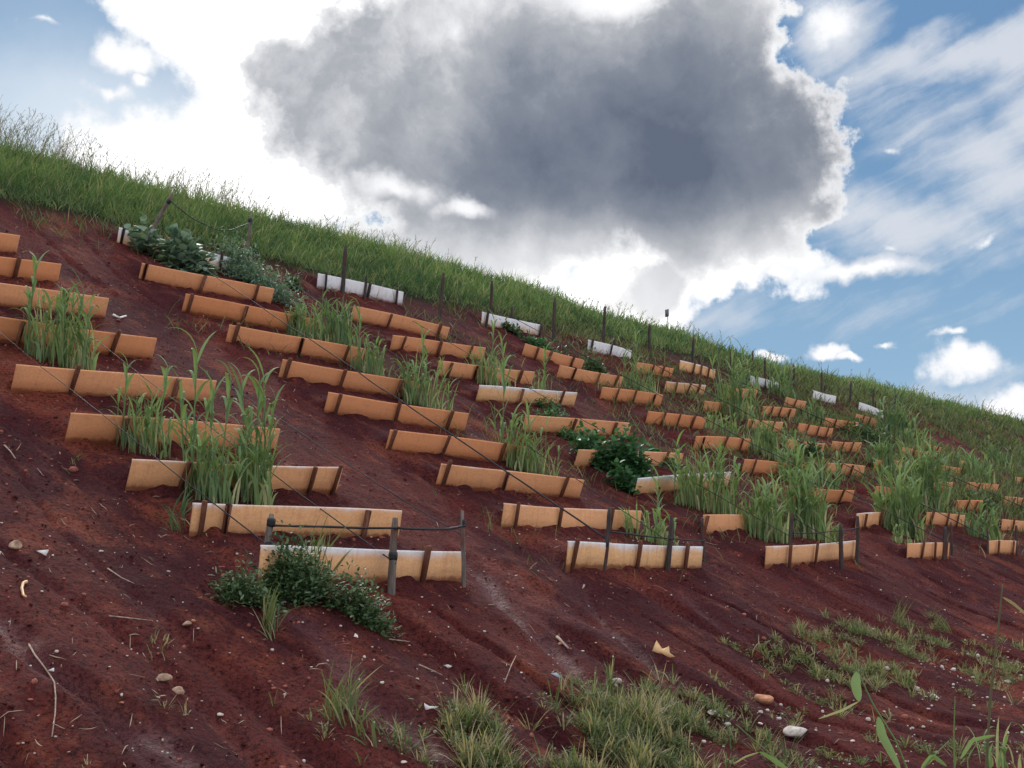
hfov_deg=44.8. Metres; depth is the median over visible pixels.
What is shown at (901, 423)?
grass clump
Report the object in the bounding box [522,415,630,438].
terrace board
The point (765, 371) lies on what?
wooden post
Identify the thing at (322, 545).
grass clump
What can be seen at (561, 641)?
stick
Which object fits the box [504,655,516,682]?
twig
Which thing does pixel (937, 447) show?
terrace board
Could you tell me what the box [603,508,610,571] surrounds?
wooden post
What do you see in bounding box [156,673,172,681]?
stone
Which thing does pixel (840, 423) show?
terrace board
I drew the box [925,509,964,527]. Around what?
terrace board
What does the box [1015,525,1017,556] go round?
wooden post
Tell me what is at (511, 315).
wooden post
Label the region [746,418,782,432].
terrace board
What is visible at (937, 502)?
grass clump
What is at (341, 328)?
grass clump
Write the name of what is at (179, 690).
stone
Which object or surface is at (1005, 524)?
terrace board
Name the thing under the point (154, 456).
cord
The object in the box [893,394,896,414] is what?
wooden post
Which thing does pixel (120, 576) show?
twig
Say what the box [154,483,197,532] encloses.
grass clump
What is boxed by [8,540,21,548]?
stone
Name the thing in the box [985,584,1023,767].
grass stalk
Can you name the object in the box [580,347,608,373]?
leafy bush
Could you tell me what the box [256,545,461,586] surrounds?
terrace board
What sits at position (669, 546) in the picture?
wooden post
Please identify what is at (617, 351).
terrace board
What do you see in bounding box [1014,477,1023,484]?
terrace board
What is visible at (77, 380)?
terrace board
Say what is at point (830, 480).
grass clump
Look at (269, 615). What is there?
grass clump
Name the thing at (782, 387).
grass clump
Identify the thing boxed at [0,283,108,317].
terrace board
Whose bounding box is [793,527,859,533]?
cord
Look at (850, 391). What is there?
wooden post
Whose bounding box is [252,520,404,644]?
leafy bush
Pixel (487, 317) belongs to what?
terrace board
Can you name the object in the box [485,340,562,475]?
grass clump
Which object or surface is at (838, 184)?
sky
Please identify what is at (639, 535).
cord
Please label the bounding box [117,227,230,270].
terrace board
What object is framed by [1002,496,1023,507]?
terrace board
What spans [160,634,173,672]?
grass clump
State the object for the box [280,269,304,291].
leafy bush
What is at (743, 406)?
grass clump
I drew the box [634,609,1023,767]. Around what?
olive weeds
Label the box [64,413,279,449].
terrace board
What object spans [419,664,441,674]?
twig
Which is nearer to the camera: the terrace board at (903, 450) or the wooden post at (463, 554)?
the wooden post at (463, 554)
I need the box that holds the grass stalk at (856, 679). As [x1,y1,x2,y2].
[819,641,907,767]
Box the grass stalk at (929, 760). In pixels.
[921,740,948,767]
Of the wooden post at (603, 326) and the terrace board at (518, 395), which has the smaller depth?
the terrace board at (518, 395)
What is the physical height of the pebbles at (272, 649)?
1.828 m
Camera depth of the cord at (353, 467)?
10.28 m
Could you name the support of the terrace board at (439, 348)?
on the ground at (228, 671)
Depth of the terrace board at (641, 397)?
20.47 m
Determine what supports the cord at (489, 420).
attached to the wooden post at (250, 219)
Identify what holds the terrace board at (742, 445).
on the ground at (228, 671)
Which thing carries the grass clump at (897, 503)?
on the ground at (228, 671)
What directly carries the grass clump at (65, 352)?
on the ground at (228, 671)
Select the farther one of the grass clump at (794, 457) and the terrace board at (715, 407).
the terrace board at (715, 407)
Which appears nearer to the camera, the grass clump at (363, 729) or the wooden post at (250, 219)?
the grass clump at (363, 729)
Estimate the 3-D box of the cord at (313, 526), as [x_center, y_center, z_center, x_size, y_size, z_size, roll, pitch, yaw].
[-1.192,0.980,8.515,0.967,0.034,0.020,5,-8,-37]
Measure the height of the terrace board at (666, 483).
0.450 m
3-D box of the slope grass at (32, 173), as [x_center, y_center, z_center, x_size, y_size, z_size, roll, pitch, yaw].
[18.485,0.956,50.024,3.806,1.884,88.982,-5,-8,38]
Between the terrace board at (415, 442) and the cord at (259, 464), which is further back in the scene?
the terrace board at (415, 442)
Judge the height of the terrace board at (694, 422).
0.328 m
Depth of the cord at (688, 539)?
12.31 m
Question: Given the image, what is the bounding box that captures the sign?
[665,309,668,324]
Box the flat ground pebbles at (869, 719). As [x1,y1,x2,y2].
[707,634,1023,767]
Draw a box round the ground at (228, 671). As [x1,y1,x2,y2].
[0,169,1023,767]
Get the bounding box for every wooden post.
[140,193,173,252]
[245,215,252,254]
[264,513,275,544]
[340,245,346,294]
[363,275,367,299]
[387,517,397,595]
[419,541,423,550]
[438,273,444,319]
[460,510,465,587]
[489,281,492,313]
[510,306,512,318]
[552,298,555,341]
[602,306,605,342]
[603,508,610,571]
[648,324,650,356]
[665,517,673,570]
[691,337,694,362]
[698,354,700,364]
[701,517,705,562]
[764,358,765,388]
[788,513,793,545]
[792,365,794,393]
[820,372,822,392]
[839,524,843,568]
[848,381,851,407]
[855,516,859,563]
[872,388,874,406]
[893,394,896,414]
[942,526,946,558]
[950,522,952,555]
[986,528,988,553]
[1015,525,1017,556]
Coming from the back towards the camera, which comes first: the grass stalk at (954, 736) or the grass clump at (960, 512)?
the grass clump at (960, 512)
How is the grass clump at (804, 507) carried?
on the ground at (228, 671)
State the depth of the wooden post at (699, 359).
26.85 m
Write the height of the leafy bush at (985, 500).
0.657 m
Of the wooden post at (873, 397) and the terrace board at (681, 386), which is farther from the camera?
the wooden post at (873, 397)
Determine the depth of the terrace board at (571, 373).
20.69 m
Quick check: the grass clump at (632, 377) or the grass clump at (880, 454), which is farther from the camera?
the grass clump at (880, 454)
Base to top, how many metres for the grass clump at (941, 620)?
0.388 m
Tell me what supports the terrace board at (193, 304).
on the ground at (228, 671)
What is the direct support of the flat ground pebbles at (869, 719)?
on the ground at (228, 671)
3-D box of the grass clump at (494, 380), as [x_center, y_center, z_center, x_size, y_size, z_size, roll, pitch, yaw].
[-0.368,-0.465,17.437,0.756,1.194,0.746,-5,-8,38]
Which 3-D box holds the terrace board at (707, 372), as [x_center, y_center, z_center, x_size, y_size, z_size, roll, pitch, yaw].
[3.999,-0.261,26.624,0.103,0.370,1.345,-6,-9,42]
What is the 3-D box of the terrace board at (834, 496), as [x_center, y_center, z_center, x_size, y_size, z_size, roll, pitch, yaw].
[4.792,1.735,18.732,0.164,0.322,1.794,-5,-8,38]
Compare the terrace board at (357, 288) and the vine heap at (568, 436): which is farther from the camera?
the terrace board at (357, 288)
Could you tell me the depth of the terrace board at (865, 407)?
33.07 m
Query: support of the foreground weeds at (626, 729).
on the ground at (228, 671)
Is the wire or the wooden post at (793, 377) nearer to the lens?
the wire
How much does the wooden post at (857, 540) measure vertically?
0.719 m
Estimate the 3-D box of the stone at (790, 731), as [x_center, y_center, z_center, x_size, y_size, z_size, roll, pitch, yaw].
[1.939,2.378,8.481,0.163,0.083,0.155,-5,-8,38]
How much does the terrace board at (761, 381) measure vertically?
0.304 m
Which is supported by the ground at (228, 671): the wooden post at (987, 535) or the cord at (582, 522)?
the wooden post at (987, 535)
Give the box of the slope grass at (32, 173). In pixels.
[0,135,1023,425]
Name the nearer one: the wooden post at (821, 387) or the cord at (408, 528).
the cord at (408, 528)
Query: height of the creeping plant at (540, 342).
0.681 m
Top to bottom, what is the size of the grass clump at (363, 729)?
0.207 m
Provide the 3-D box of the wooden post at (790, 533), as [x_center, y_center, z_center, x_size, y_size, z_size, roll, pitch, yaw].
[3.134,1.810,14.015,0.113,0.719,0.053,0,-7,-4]
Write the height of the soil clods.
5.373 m
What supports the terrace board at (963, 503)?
on the ground at (228, 671)
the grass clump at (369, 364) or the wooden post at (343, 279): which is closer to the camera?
the grass clump at (369, 364)
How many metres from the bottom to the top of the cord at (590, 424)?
3.762 m
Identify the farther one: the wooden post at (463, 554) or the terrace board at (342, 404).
the terrace board at (342, 404)
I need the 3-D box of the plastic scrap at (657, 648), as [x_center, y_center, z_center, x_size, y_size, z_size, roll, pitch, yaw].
[1.142,2.001,9.366,0.173,0.130,0.041,0,-7,4]
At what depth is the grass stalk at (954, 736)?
4.20 m
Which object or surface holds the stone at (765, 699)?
on the ground at (228, 671)
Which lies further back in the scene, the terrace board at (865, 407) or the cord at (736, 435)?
the terrace board at (865, 407)
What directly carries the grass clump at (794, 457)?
on the ground at (228, 671)
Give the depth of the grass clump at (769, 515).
14.75 m
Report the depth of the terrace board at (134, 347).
11.72 m
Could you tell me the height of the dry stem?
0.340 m
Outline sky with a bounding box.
[0,0,1023,420]
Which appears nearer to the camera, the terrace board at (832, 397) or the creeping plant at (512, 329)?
the creeping plant at (512, 329)
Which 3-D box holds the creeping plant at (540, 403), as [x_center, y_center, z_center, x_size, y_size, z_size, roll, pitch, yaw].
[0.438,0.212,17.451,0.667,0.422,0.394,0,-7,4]
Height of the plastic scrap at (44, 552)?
0.046 m
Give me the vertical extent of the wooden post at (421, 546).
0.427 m
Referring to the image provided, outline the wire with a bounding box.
[171,201,252,230]
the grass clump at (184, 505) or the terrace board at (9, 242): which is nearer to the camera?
the grass clump at (184, 505)
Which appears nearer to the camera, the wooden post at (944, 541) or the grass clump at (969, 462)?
the wooden post at (944, 541)
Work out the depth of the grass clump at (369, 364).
15.13 m
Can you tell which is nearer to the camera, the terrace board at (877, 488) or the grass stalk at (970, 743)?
the grass stalk at (970, 743)
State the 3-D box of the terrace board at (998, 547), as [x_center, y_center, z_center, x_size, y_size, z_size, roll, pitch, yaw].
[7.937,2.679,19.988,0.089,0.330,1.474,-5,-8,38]
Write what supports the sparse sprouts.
on the ground at (228, 671)
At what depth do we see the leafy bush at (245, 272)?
17.03 m
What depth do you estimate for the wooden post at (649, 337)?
26.08 m
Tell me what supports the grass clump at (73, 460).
on the ground at (228, 671)
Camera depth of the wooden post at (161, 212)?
16.21 m
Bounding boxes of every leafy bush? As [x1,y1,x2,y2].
[205,549,287,615]
[208,229,309,314]
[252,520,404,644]
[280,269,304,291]
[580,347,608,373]
[789,429,825,458]
[841,415,898,446]
[959,482,1000,512]
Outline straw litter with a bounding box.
[0,245,1000,767]
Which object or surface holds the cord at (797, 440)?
attached to the wooden post at (987, 535)
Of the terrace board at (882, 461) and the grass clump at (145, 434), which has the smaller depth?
the grass clump at (145, 434)
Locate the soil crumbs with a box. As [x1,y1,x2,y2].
[0,252,1023,767]
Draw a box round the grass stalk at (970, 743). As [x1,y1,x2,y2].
[960,735,994,767]
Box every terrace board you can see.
[0,233,19,252]
[0,256,61,282]
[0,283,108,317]
[0,317,156,359]
[10,364,216,401]
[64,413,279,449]
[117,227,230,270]
[125,459,342,495]
[138,263,274,304]
[181,293,318,331]
[188,500,401,538]
[225,323,364,365]
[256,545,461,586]
[278,357,419,398]
[316,272,403,305]
[323,392,468,430]
[350,306,449,339]
[385,429,525,463]
[389,335,485,360]
[435,460,583,497]
[436,360,534,383]
[475,385,576,407]
[481,310,542,336]
[501,502,641,529]
[522,343,583,368]
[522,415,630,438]
[556,365,622,387]
[565,538,702,572]
[573,449,683,469]
[587,339,631,358]
[599,387,662,407]
[633,472,730,495]
[634,362,673,376]
[645,411,705,429]
[664,381,705,395]
[679,360,714,378]
[693,435,750,451]
[702,401,754,415]
[703,514,784,534]
[727,389,757,399]
[741,459,803,475]
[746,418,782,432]
[750,376,778,387]
[761,406,795,419]
[764,540,855,568]
[783,397,805,409]
[785,439,824,453]
[796,423,832,437]
[811,488,854,504]
[813,390,835,404]
[823,418,858,429]
[826,462,865,477]
[830,441,861,452]
[855,414,876,427]
[855,509,899,530]
[858,402,882,417]
[873,460,903,470]
[874,486,910,498]
[902,447,936,458]
[906,540,949,560]
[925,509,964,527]
[927,443,940,453]
[930,481,952,492]
[934,465,963,475]
[955,499,982,511]
[965,482,998,492]
[989,540,1015,555]
[1001,518,1023,532]
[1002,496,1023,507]
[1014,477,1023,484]
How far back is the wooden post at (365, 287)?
19.45 m
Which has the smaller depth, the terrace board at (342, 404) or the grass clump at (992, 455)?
the terrace board at (342, 404)
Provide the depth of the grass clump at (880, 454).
24.17 m
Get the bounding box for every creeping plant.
[492,312,524,336]
[518,330,567,354]
[525,386,563,411]
[530,406,586,434]
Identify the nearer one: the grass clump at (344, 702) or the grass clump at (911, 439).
the grass clump at (344, 702)
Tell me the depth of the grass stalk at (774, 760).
3.57 m
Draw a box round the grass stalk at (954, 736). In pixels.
[953,699,955,767]
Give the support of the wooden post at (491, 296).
on the ground at (228, 671)
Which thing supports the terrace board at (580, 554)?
on the ground at (228, 671)
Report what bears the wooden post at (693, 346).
on the ground at (228, 671)
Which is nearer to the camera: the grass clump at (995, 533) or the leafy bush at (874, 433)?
the grass clump at (995, 533)
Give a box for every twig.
[107,568,134,583]
[109,615,152,620]
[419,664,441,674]
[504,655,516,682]
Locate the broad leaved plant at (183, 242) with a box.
[124,211,220,277]
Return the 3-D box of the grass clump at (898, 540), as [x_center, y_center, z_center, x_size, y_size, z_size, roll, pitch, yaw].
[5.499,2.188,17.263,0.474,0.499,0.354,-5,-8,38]
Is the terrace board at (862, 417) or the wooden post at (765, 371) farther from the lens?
the terrace board at (862, 417)
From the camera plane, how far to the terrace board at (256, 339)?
14.62 m
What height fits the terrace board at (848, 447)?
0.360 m
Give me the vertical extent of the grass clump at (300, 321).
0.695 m
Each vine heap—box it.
[555,426,596,445]
[567,420,659,488]
[604,457,640,493]
[642,442,681,469]
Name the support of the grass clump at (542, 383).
on the ground at (228, 671)
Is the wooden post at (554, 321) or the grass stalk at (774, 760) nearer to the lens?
the grass stalk at (774, 760)
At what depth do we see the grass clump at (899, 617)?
13.05 m
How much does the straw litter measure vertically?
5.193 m
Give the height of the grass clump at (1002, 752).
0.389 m
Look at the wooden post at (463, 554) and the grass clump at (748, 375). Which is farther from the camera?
the grass clump at (748, 375)
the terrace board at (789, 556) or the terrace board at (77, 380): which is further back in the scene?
the terrace board at (789, 556)
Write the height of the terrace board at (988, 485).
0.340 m
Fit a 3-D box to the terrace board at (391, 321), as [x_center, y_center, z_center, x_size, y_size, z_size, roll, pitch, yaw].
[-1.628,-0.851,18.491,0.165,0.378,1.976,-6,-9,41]
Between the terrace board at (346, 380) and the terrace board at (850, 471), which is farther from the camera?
the terrace board at (850, 471)
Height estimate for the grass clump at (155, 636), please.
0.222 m
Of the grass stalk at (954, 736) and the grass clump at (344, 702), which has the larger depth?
the grass clump at (344, 702)
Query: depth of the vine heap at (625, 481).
14.51 m
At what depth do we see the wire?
17.31 m
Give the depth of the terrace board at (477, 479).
12.45 m
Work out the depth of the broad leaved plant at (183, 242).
16.09 m
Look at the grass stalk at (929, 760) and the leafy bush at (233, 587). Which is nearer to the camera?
the grass stalk at (929, 760)
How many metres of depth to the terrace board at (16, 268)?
13.13 m
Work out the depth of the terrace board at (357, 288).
19.41 m
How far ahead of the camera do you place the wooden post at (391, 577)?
8.77 m
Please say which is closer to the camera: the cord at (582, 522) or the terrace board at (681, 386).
the cord at (582, 522)
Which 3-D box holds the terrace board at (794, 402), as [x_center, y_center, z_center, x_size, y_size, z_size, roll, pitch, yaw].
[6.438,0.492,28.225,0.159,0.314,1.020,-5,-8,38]
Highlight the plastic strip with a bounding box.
[20,580,27,597]
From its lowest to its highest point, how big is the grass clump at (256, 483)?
1.256 m
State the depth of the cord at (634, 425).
17.34 m
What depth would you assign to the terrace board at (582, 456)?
15.03 m
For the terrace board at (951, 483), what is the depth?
24.83 m
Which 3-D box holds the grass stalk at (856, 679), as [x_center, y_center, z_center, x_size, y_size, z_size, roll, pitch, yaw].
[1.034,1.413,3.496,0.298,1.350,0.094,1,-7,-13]
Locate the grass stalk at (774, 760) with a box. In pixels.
[734,724,786,767]
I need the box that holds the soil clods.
[0,223,1022,767]
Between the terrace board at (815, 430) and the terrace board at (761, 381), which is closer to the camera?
the terrace board at (815, 430)
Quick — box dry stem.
[28,644,55,736]
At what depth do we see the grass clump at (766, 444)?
20.62 m
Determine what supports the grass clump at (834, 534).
on the ground at (228, 671)
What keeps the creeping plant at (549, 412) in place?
on the ground at (228, 671)
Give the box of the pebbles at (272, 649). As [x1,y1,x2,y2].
[0,522,1020,763]
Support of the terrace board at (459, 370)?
on the ground at (228, 671)
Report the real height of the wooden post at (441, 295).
0.932 m
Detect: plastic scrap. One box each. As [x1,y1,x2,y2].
[38,550,48,555]
[424,703,438,709]
[652,640,674,656]
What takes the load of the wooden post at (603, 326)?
on the ground at (228, 671)
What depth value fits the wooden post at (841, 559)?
14.67 m
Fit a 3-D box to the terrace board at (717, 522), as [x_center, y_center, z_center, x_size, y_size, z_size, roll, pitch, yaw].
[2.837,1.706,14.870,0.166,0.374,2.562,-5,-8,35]
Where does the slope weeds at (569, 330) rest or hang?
on the ground at (228, 671)
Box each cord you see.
[0,332,263,542]
[88,333,395,563]
[155,236,608,539]
[223,381,459,533]
[253,255,667,540]
[274,524,397,528]
[367,294,792,537]
[398,525,465,529]
[443,310,843,546]
[513,317,942,539]
[610,531,672,538]
[617,344,988,537]
[673,538,705,540]
[702,364,1023,507]
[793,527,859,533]
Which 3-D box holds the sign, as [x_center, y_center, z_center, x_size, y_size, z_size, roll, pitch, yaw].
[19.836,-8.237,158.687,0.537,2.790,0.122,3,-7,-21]
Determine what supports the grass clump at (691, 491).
on the ground at (228, 671)
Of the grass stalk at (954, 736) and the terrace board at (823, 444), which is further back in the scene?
the terrace board at (823, 444)
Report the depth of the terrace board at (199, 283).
15.78 m
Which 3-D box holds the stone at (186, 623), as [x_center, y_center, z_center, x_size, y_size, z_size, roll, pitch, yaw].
[-1.848,1.362,7.068,0.043,0.029,0.060,-5,-8,38]
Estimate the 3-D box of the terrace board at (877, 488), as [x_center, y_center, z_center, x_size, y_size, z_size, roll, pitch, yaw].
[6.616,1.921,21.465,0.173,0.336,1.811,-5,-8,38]
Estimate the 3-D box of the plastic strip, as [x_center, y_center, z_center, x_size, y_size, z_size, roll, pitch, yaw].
[-2.649,1.112,6.741,0.038,0.086,0.211,2,-7,-20]
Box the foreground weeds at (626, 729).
[368,654,804,767]
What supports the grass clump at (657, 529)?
on the ground at (228, 671)
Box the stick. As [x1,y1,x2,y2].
[556,635,568,648]
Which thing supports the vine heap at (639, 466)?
on the ground at (228, 671)
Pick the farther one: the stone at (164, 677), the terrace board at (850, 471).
the terrace board at (850, 471)
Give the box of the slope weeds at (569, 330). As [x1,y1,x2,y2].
[1,188,1023,581]
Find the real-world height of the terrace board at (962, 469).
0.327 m
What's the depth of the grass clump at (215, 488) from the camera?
9.18 m
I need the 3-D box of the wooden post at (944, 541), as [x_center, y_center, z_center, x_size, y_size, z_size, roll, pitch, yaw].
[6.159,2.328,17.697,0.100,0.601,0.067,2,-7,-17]
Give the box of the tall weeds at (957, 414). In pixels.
[566,310,1023,536]
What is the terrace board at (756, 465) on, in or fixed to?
on the ground at (228, 671)
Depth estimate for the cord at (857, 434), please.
26.01 m
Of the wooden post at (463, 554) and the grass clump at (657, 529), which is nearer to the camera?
the wooden post at (463, 554)
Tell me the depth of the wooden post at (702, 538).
12.82 m
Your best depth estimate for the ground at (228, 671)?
9.58 m
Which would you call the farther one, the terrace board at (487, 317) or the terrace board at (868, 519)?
the terrace board at (487, 317)
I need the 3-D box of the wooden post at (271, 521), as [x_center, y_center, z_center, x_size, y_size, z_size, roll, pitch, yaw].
[-1.616,1.126,8.217,0.094,0.536,0.060,0,-7,0]
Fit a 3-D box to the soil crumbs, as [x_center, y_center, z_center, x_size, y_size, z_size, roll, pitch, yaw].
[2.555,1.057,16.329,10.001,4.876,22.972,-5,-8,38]
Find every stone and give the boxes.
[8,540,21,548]
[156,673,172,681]
[172,686,184,694]
[182,621,191,625]
[754,694,773,704]
[783,725,806,737]
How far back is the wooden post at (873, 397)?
33.37 m
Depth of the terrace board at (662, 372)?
24.32 m
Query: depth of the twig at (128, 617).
6.86 m
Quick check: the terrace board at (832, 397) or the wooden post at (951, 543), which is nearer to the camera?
the wooden post at (951, 543)
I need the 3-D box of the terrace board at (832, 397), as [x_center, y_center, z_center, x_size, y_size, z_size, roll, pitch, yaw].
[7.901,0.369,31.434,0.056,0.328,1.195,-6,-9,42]
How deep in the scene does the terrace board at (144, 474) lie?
9.53 m
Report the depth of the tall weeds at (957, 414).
30.61 m
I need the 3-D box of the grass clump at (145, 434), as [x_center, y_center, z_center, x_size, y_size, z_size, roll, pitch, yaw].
[-2.842,0.175,9.606,0.643,0.858,0.533,5,-8,-38]
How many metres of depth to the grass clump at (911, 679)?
10.71 m
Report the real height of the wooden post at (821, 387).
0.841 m
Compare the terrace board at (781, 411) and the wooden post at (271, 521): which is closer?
the wooden post at (271, 521)
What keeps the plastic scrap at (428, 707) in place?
on the ground at (228, 671)
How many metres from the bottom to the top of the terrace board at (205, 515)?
0.360 m
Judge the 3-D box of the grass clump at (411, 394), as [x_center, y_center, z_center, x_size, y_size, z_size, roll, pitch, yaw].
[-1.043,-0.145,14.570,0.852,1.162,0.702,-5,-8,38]
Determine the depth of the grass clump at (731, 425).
21.06 m
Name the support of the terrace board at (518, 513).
on the ground at (228, 671)
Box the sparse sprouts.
[82,452,866,767]
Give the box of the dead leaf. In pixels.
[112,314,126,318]
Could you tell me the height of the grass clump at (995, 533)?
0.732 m
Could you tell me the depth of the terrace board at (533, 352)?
21.03 m
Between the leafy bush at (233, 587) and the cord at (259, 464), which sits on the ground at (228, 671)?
the leafy bush at (233, 587)
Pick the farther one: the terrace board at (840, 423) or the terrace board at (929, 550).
the terrace board at (840, 423)
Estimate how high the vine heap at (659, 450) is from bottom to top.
0.439 m
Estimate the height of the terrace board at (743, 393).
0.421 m
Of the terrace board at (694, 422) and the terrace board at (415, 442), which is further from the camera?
the terrace board at (694, 422)
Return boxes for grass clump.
[10,251,114,370]
[63,448,80,473]
[98,351,188,459]
[147,626,158,664]
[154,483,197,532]
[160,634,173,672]
[165,327,254,504]
[213,346,290,505]
[254,583,307,641]
[284,290,328,341]
[296,513,354,594]
[313,649,384,728]
[314,287,367,346]
[338,296,393,376]
[347,699,377,747]
[393,322,458,410]
[459,309,516,386]
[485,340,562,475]
[531,344,556,405]
[616,322,659,393]
[619,464,678,545]
[662,429,749,515]
[704,410,753,446]
[708,337,766,421]
[732,358,761,394]
[736,474,794,543]
[744,405,793,461]
[761,434,851,542]
[765,360,796,398]
[770,429,815,484]
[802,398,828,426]
[802,440,844,489]
[827,523,846,542]
[861,433,907,475]
[861,445,935,541]
[873,391,918,441]
[887,424,957,512]
[891,523,918,544]
[892,596,913,629]
[902,428,931,451]
[906,670,930,696]
[928,605,951,632]
[948,506,970,527]
[954,445,995,483]
[962,502,1004,540]
[966,718,1023,767]
[981,435,1013,470]
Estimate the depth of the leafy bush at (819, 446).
22.31 m

